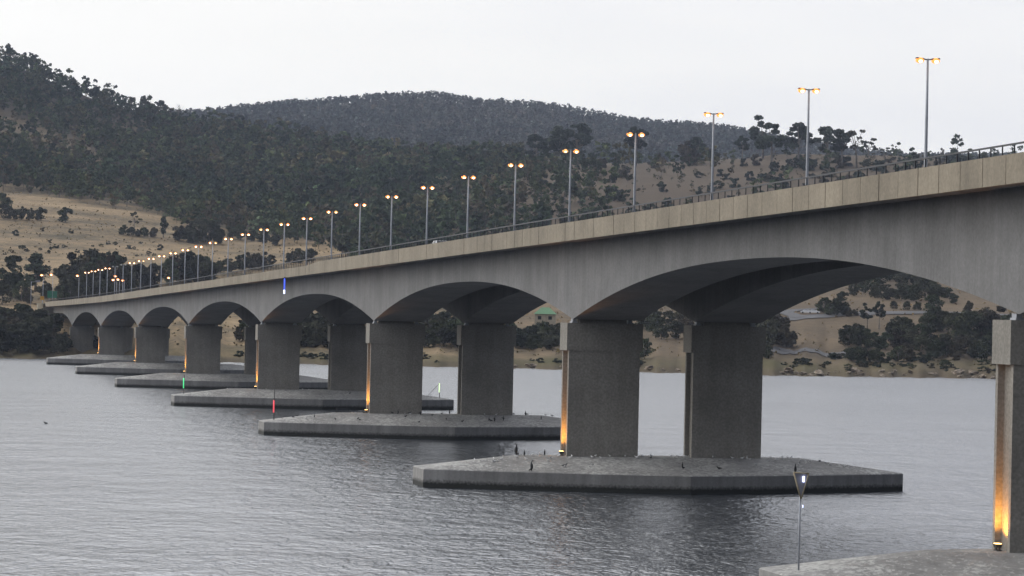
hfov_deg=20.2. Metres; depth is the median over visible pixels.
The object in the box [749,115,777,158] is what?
gum tree
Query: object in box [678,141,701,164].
bushy tree
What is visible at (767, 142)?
gum tree
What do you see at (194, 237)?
bushy tree
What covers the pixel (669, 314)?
bushy tree
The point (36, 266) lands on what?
tall tree
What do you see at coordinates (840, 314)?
road
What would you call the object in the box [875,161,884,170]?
shrub
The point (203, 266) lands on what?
bushy tree
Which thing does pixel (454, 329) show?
bushy tree
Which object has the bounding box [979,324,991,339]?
bushy tree
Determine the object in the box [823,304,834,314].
bushy tree
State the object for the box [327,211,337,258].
street lamp
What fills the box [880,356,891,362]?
shrub
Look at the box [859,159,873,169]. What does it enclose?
shrub
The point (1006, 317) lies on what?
bushy tree
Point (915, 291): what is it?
bushy tree
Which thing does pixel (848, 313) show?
bushy tree
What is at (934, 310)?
bushy tree
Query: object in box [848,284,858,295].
bushy tree
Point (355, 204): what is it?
street lamp
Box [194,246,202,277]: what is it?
street lamp
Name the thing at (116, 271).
bushy tree
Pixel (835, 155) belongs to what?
shrub
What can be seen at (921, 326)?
bushy tree
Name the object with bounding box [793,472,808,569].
channel marker
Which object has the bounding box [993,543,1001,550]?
floodlight
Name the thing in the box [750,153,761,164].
shrub
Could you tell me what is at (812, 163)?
shrub
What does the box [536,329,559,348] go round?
bushy tree
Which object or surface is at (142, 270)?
bushy tree
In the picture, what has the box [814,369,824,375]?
rock
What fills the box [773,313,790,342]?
bushy tree
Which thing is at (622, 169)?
bushy tree
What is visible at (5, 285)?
bushy tree
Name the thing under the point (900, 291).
bushy tree
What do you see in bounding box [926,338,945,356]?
bushy tree
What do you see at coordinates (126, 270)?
bushy tree
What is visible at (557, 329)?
bushy tree
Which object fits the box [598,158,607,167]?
bushy tree
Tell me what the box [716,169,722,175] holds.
shrub
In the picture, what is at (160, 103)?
gum tree
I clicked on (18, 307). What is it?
bushy tree
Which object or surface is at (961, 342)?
bushy tree
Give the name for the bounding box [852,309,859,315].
bushy tree
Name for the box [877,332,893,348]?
bushy tree
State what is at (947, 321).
bushy tree
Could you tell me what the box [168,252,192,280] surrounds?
bushy tree
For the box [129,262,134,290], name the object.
street lamp
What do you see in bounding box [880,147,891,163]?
thin tree
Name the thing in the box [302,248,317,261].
bushy tree
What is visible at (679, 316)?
bushy tree
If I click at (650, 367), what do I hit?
rock
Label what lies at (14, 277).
tall tree
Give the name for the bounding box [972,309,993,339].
bushy tree
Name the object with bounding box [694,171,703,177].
shrub
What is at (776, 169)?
shrub
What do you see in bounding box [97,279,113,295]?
bushy tree
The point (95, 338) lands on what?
shrub
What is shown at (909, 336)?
bushy tree
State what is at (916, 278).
bushy tree
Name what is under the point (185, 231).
bushy tree
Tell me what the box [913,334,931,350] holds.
bushy tree
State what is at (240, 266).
bushy tree
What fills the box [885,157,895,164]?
shrub
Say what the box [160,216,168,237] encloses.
tall tree
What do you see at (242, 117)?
gum tree
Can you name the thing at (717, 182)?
shrub
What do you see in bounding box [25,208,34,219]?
bushy tree
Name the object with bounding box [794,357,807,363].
shrub
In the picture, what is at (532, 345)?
bushy tree
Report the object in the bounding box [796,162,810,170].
shrub
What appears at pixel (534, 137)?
gum tree
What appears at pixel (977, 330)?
bushy tree
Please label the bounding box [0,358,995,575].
water
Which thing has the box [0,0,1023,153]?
sky
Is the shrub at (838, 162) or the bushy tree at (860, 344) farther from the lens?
the shrub at (838, 162)
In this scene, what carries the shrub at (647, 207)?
on the hills
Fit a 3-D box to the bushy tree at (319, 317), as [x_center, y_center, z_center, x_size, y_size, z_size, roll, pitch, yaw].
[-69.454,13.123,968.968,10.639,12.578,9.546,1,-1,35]
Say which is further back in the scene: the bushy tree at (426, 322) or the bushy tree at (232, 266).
the bushy tree at (232, 266)
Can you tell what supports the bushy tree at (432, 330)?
on the hills
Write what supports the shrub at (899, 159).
on the hills
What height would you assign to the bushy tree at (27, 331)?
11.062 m
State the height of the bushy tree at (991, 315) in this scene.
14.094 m
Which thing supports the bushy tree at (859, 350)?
on the hills
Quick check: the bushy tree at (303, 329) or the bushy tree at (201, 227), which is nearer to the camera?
the bushy tree at (303, 329)
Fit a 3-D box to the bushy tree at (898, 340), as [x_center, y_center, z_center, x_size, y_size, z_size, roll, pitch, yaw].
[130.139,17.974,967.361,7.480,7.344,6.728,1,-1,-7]
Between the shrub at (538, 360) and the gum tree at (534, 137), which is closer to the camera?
the shrub at (538, 360)
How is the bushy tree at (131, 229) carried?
on the hills
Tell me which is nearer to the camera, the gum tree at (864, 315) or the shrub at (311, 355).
the shrub at (311, 355)
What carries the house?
on the hills
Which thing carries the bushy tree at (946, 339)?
on the hills
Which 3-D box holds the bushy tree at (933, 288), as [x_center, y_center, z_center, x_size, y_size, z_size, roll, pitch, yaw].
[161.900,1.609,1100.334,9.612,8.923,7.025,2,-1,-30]
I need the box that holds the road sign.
[47,291,56,297]
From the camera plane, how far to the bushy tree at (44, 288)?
1072.90 m
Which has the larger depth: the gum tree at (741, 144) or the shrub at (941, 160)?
the gum tree at (741, 144)
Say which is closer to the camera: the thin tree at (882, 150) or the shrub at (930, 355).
the shrub at (930, 355)
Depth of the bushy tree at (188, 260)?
1153.04 m
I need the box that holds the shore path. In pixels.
[771,346,854,356]
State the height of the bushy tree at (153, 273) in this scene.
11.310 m
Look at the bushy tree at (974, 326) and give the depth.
998.48 m
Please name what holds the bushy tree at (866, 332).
on the hills
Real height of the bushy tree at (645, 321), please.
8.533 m
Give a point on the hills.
(670, 360)
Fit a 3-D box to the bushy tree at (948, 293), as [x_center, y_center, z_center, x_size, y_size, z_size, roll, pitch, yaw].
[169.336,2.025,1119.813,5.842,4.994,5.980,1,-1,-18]
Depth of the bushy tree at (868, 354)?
927.98 m
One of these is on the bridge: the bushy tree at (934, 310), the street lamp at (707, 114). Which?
the street lamp at (707, 114)
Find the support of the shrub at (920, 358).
on the hills
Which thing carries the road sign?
on the approach road
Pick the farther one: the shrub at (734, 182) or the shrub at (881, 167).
the shrub at (881, 167)
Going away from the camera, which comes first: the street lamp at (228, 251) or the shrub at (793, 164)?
the street lamp at (228, 251)
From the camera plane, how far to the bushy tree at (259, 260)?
1234.33 m
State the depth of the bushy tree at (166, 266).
1146.63 m
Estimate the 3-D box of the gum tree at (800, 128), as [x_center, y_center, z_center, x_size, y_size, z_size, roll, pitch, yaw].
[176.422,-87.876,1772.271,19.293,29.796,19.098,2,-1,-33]
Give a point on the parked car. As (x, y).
(806, 311)
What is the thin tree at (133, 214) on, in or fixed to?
on the hills
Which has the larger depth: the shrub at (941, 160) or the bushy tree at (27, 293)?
the shrub at (941, 160)
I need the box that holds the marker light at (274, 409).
[273,385,282,419]
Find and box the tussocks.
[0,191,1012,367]
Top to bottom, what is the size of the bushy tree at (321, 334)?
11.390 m
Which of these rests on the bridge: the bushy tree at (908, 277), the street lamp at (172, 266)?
the street lamp at (172, 266)
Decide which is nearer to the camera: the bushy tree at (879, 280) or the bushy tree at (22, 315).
the bushy tree at (22, 315)
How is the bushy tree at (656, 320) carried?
on the hills
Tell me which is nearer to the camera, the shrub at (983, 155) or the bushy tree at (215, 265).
the bushy tree at (215, 265)
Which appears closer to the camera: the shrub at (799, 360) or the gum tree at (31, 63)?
the shrub at (799, 360)
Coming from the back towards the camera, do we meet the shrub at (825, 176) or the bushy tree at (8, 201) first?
the shrub at (825, 176)
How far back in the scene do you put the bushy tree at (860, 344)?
967.44 m
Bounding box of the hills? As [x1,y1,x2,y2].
[0,60,1014,378]
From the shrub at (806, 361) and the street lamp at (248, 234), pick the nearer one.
the street lamp at (248, 234)
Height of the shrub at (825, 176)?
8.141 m
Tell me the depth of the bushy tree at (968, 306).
1049.90 m
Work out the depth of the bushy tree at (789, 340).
957.96 m
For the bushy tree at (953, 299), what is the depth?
1094.57 m
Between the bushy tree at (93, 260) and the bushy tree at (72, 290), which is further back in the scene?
the bushy tree at (93, 260)
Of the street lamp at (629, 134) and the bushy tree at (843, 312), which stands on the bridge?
the street lamp at (629, 134)
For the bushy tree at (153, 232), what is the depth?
1412.38 m
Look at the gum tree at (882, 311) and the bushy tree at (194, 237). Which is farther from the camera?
the bushy tree at (194, 237)
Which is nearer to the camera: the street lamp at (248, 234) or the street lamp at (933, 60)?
the street lamp at (933, 60)
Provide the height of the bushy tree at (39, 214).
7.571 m
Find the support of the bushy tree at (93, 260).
on the hills
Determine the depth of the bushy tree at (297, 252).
1276.06 m
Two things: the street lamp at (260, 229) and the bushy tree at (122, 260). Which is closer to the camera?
the street lamp at (260, 229)
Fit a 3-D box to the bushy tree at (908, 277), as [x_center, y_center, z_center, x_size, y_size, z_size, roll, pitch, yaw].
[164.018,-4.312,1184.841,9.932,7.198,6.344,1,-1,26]
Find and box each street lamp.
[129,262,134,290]
[148,258,154,288]
[158,255,164,286]
[169,252,176,284]
[181,249,188,283]
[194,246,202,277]
[209,242,216,279]
[224,238,232,276]
[241,233,249,274]
[259,228,268,271]
[279,223,289,268]
[302,217,311,265]
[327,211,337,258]
[354,203,365,254]
[386,195,397,249]
[421,186,433,243]
[461,175,475,237]
[508,163,523,230]
[562,149,578,221]
[627,132,644,211]
[704,112,723,199]
[798,88,819,184]
[915,57,939,166]
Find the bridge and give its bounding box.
[45,141,1023,575]
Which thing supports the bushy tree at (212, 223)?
on the hills
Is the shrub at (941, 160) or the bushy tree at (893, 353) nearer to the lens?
the bushy tree at (893, 353)
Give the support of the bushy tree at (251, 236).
on the hills
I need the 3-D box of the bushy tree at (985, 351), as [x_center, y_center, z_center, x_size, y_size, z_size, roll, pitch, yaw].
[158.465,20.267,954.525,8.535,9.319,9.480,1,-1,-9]
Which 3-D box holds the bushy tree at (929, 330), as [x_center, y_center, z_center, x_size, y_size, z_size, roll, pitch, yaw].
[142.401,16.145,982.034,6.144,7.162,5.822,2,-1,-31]
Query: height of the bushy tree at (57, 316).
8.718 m
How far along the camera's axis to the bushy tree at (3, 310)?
931.97 m
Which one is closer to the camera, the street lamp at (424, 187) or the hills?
the street lamp at (424, 187)
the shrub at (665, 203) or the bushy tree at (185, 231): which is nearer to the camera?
the bushy tree at (185, 231)
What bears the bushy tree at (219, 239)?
on the hills
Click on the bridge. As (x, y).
(723, 275)
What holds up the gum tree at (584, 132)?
on the hills
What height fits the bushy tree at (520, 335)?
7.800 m
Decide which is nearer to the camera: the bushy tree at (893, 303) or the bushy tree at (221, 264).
the bushy tree at (893, 303)
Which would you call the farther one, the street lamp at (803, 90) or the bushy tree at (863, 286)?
the bushy tree at (863, 286)
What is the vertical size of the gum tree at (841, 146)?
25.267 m
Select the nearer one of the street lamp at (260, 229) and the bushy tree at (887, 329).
the street lamp at (260, 229)
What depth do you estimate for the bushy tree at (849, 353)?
920.65 m
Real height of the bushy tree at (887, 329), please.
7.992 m
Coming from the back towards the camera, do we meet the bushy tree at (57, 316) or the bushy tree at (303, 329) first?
the bushy tree at (303, 329)
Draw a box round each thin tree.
[128,97,135,109]
[128,212,142,228]
[847,129,867,167]
[859,138,878,158]
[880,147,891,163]
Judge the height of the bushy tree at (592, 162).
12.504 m
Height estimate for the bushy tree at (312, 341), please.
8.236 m
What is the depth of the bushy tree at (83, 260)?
1095.03 m
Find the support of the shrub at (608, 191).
on the hills
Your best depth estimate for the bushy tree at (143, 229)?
1411.52 m
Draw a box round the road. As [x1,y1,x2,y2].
[780,307,1011,319]
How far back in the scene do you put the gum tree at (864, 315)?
1011.94 m
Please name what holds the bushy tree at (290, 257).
on the hills
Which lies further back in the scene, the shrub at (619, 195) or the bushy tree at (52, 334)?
the shrub at (619, 195)
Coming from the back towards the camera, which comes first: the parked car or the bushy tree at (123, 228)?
the bushy tree at (123, 228)
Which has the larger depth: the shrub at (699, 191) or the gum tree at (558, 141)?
the gum tree at (558, 141)
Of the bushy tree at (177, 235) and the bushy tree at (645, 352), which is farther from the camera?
the bushy tree at (177, 235)
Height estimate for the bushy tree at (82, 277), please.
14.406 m
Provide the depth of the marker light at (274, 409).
381.16 m
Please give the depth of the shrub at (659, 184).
1621.22 m
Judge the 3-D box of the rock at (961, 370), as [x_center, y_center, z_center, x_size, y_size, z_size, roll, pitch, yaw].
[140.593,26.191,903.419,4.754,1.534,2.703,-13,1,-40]
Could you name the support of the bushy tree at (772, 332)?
on the hills
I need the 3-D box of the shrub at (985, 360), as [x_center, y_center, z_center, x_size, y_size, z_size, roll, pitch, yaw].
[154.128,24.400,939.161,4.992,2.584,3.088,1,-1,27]
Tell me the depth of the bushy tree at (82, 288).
1059.58 m
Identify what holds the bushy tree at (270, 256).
on the hills
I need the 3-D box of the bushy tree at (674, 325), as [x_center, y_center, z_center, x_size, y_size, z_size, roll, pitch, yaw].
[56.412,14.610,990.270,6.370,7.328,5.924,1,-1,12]
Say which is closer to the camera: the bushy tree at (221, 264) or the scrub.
the bushy tree at (221, 264)
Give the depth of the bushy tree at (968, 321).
984.87 m
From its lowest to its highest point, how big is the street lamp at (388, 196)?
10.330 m
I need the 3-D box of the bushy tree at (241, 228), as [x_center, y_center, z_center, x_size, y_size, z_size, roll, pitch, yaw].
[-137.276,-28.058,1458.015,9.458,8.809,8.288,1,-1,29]
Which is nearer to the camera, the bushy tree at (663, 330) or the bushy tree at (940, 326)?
the bushy tree at (663, 330)
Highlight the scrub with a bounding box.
[392,151,971,246]
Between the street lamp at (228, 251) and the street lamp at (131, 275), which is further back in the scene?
the street lamp at (131, 275)
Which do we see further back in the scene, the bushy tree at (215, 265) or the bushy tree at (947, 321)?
the bushy tree at (215, 265)
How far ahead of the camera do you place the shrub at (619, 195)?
1566.62 m
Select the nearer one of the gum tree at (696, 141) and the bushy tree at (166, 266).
the bushy tree at (166, 266)
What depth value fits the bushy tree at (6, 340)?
892.26 m
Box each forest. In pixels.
[0,43,1022,273]
[156,90,1006,162]
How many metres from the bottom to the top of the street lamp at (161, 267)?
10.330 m
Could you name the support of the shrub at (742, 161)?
on the hills
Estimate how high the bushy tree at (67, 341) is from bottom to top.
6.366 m
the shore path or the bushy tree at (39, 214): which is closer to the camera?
the shore path
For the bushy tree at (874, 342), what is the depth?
959.10 m
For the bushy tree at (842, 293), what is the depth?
1099.74 m
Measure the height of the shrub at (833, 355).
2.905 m
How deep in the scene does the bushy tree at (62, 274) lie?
1081.97 m
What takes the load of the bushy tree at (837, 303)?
on the hills
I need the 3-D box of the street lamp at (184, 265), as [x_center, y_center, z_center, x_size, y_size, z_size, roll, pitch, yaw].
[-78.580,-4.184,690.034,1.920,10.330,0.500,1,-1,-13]
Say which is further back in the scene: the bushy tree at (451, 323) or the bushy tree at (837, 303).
the bushy tree at (837, 303)
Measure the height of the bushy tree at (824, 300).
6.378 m
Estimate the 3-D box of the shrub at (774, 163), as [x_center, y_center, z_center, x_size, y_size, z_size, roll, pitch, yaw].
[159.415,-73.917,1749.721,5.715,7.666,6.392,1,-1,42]
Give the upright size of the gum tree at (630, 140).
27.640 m
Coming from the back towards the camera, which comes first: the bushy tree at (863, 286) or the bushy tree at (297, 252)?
the bushy tree at (297, 252)
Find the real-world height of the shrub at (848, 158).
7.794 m
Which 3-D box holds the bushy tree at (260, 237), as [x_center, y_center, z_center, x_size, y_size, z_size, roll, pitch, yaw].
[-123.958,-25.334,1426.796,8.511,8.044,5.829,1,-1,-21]
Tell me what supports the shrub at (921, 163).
on the hills
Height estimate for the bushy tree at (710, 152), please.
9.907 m
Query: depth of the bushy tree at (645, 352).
922.50 m
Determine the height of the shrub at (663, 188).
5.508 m
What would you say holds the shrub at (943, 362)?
on the hills
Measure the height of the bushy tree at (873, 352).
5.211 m
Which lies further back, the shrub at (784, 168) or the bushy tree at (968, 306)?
the shrub at (784, 168)
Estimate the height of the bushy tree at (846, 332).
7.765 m
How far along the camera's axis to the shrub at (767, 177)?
1686.00 m
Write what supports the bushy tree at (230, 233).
on the hills
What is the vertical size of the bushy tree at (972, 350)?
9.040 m
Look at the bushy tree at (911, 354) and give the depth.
933.54 m
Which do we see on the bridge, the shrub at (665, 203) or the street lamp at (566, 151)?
the street lamp at (566, 151)
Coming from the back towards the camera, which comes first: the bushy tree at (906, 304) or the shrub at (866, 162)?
the shrub at (866, 162)
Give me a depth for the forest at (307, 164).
1760.71 m
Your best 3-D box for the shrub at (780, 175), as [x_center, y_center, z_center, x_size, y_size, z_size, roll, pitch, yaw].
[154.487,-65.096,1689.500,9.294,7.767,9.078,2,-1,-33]
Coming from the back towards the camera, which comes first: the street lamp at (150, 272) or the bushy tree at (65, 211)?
the bushy tree at (65, 211)
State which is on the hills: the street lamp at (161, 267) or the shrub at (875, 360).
the shrub at (875, 360)
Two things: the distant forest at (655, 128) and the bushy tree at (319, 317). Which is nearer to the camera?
the bushy tree at (319, 317)
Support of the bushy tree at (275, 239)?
on the hills
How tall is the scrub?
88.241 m
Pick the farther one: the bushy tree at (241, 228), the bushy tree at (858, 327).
the bushy tree at (241, 228)
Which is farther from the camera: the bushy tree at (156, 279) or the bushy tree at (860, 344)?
the bushy tree at (156, 279)
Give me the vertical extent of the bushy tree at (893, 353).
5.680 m
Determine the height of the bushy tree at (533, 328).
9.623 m
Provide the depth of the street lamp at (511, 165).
345.30 m
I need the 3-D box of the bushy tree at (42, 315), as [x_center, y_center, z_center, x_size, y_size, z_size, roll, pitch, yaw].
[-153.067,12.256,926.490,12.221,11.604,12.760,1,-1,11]
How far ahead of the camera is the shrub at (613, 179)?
1666.41 m
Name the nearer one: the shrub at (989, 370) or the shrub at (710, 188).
the shrub at (989, 370)
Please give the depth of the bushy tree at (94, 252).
1105.26 m
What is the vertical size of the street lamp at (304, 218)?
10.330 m
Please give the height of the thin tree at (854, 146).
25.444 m
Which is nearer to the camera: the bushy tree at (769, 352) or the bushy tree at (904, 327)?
the bushy tree at (769, 352)
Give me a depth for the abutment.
1003.03 m
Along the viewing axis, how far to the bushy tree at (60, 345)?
896.09 m
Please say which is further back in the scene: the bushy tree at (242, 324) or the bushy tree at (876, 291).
the bushy tree at (876, 291)
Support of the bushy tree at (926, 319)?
on the hills
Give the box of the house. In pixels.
[534,307,555,324]
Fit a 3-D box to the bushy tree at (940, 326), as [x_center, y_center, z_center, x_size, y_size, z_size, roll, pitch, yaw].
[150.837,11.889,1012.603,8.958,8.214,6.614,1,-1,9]
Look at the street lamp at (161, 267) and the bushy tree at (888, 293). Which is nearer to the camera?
the street lamp at (161, 267)
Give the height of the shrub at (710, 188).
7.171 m
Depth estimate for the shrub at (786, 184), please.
1636.01 m
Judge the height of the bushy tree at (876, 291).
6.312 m
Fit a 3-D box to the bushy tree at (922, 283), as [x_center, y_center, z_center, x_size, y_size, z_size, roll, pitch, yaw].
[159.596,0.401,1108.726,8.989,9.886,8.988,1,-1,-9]
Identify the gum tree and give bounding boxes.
[27,54,40,67]
[99,251,120,293]
[153,100,166,112]
[233,115,245,128]
[525,134,547,155]
[545,126,573,159]
[562,123,593,167]
[623,126,648,165]
[689,137,705,164]
[733,135,749,157]
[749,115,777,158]
[754,122,788,163]
[781,122,814,165]
[812,126,842,166]
[830,129,853,164]
[859,303,872,327]
[871,301,885,328]
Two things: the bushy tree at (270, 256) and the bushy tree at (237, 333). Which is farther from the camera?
the bushy tree at (270, 256)
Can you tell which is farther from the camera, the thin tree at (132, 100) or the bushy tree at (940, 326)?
the thin tree at (132, 100)
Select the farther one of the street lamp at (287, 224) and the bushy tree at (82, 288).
the bushy tree at (82, 288)
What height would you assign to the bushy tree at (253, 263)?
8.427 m
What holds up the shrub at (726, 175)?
on the hills
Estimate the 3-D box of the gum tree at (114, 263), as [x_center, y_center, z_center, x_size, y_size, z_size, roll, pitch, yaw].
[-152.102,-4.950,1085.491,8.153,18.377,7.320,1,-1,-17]
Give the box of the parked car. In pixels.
[800,309,811,313]
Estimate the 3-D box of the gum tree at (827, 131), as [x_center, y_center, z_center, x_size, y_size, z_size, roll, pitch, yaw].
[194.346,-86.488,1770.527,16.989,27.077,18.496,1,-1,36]
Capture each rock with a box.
[645,365,653,369]
[784,367,793,372]
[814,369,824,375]
[953,368,964,372]
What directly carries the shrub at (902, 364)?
on the hills
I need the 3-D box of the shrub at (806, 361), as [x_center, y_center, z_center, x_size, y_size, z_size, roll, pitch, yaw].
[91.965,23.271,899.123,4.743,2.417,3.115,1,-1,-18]
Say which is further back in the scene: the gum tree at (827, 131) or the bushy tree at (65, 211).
the gum tree at (827, 131)
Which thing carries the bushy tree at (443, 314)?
on the hills
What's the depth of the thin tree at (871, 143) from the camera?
1766.74 m
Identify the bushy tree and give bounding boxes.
[0,192,12,207]
[0,204,10,218]
[0,278,12,304]
[0,306,9,317]
[0,310,32,324]
[0,323,17,352]
[3,321,41,352]
[6,303,38,317]
[8,207,17,218]
[10,280,30,300]
[17,206,27,219]
[22,288,33,302]
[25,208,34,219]
[28,308,54,331]
[34,207,47,219]
[35,280,51,297]
[46,328,59,346]
[49,337,67,353]
[50,313,64,333]
[53,259,79,293]
[56,285,70,299]
[56,332,73,348]
[57,207,72,221]
[63,281,76,299]
[67,252,91,271]
[74,264,102,296]
[75,283,90,298]
[76,248,105,260]
[84,255,111,293]
[95,254,128,293]
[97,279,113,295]
[116,254,134,289]
[118,225,129,234]
[121,265,139,292]
[127,227,135,235]
[132,229,141,236]
[133,263,149,289]
[140,227,148,235]
[141,264,155,289]
[147,263,165,287]
[148,227,157,236]
[162,258,179,282]
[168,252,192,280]
[172,225,183,240]
[178,250,199,282]
[180,220,196,241]
[187,228,198,242]
[187,254,208,281]
[190,218,211,242]
[199,220,220,242]
[203,256,219,280]
[208,226,225,243]
[216,260,226,271]
[222,259,238,271]
[225,225,235,237]
[231,224,246,238]
[233,320,243,340]
[234,254,250,269]
[239,321,245,335]
[243,228,255,240]
[246,252,258,269]
[254,230,269,243]
[256,252,271,268]
[268,233,280,245]
[268,254,276,266]
[285,251,296,263]
[293,248,307,262]
[293,313,323,346]
[296,318,312,345]
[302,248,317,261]
[303,325,319,346]
[312,312,323,321]
[312,318,336,347]
[418,319,434,346]
[423,320,449,346]
[426,311,456,343]
[434,317,450,344]
[445,318,468,343]
[446,325,457,346]
[515,327,528,347]
[524,323,553,345]
[524,331,538,349]
[531,320,554,343]
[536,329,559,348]
[553,323,559,344]
[582,157,602,174]
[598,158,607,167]
[618,165,630,177]
[637,310,661,329]
[640,338,654,358]
[643,313,665,331]
[652,323,670,338]
[662,310,676,325]
[667,320,683,338]
[671,311,689,328]
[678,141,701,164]
[707,149,720,160]
[756,317,780,345]
[765,345,773,358]
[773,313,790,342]
[777,323,797,346]
[815,297,831,311]
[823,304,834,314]
[829,296,849,314]
[836,291,848,300]
[838,324,859,345]
[841,307,850,314]
[841,347,855,359]
[845,309,852,316]
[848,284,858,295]
[850,323,865,345]
[851,346,865,360]
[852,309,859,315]
[856,332,862,345]
[857,280,871,292]
[858,328,877,347]
[861,346,871,360]
[864,331,881,347]
[868,348,884,362]
[869,283,881,297]
[870,275,888,283]
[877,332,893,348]
[878,284,895,299]
[884,274,896,280]
[885,316,909,334]
[885,319,902,335]
[886,346,907,361]
[887,331,910,347]
[890,301,897,308]
[892,273,907,286]
[892,283,908,300]
[898,342,916,360]
[899,319,916,336]
[902,274,917,284]
[902,301,910,309]
[903,330,919,345]
[905,284,921,300]
[911,275,921,285]
[912,301,921,309]
[913,323,927,334]
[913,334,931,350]
[915,278,932,297]
[918,312,936,327]
[923,294,944,313]
[923,325,937,340]
[925,281,945,296]
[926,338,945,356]
[927,306,943,323]
[931,310,949,330]
[934,333,954,355]
[941,287,954,297]
[943,311,964,336]
[948,334,969,355]
[949,294,958,302]
[951,310,980,338]
[958,325,979,337]
[963,301,973,311]
[965,333,981,355]
[971,310,978,328]
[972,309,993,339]
[974,335,991,358]
[977,306,1006,337]
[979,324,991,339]
[997,313,1011,319]
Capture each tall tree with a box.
[0,255,24,298]
[23,253,51,291]
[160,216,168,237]
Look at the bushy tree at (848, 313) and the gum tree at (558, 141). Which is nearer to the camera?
the bushy tree at (848, 313)
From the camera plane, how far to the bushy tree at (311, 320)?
953.59 m
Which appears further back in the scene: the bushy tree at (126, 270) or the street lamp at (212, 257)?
the bushy tree at (126, 270)
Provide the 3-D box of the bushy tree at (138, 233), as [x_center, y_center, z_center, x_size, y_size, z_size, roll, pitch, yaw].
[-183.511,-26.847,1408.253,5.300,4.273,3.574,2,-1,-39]
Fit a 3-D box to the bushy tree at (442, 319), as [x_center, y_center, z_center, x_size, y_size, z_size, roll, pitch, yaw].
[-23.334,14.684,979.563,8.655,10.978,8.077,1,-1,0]
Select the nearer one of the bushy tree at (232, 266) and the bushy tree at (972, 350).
the bushy tree at (972, 350)
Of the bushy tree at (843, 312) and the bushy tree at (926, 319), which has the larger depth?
the bushy tree at (843, 312)
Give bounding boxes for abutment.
[37,303,66,316]
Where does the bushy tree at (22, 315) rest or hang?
on the hills
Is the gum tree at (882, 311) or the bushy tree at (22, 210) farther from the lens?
the bushy tree at (22, 210)
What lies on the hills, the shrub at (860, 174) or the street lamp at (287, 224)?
the shrub at (860, 174)
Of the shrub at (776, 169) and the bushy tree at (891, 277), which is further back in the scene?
the shrub at (776, 169)
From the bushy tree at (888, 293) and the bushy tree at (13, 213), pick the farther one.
the bushy tree at (13, 213)
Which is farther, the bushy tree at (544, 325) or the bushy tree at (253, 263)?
the bushy tree at (253, 263)
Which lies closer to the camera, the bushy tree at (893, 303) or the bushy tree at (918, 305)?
the bushy tree at (918, 305)
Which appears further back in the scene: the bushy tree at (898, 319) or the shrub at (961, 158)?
the shrub at (961, 158)
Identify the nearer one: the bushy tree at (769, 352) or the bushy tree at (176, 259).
the bushy tree at (769, 352)
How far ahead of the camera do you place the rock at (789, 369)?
886.49 m
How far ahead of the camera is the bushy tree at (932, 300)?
1044.03 m
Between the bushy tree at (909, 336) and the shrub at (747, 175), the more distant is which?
the shrub at (747, 175)
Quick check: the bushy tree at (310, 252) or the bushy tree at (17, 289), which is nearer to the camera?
the bushy tree at (17, 289)
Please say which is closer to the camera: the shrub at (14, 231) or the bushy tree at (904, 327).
the bushy tree at (904, 327)
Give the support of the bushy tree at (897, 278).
on the hills
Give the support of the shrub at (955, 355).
on the hills
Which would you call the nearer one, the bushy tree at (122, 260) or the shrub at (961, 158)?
the bushy tree at (122, 260)
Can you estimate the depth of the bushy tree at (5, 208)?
1421.12 m
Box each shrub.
[12,230,19,235]
[93,336,97,347]
[305,353,318,357]
[536,358,544,362]
[604,186,616,197]
[609,173,618,182]
[611,189,625,200]
[642,203,658,209]
[656,181,663,190]
[660,184,667,191]
[662,197,674,206]
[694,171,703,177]
[695,187,703,194]
[707,183,715,192]
[709,180,724,188]
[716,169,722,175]
[724,173,730,179]
[729,178,740,187]
[740,158,747,165]
[744,171,755,180]
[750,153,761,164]
[763,173,770,181]
[768,161,779,168]
[768,171,783,180]
[770,165,778,171]
[779,178,789,188]
[780,164,788,171]
[785,157,799,167]
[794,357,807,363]
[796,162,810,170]
[799,358,812,364]
[803,160,815,170]
[816,171,828,182]
[825,152,840,162]
[827,352,841,358]
[835,158,845,167]
[843,156,852,165]
[853,171,865,176]
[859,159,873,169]
[869,359,879,364]
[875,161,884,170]
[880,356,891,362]
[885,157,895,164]
[897,155,906,161]
[897,361,909,366]
[912,158,923,167]
[912,352,929,362]
[923,352,937,360]
[933,158,944,164]
[939,359,951,368]
[949,351,961,359]
[950,155,971,161]
[976,359,990,364]
[978,152,987,157]
[984,368,995,372]
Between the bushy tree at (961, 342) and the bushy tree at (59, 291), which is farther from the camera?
the bushy tree at (59, 291)

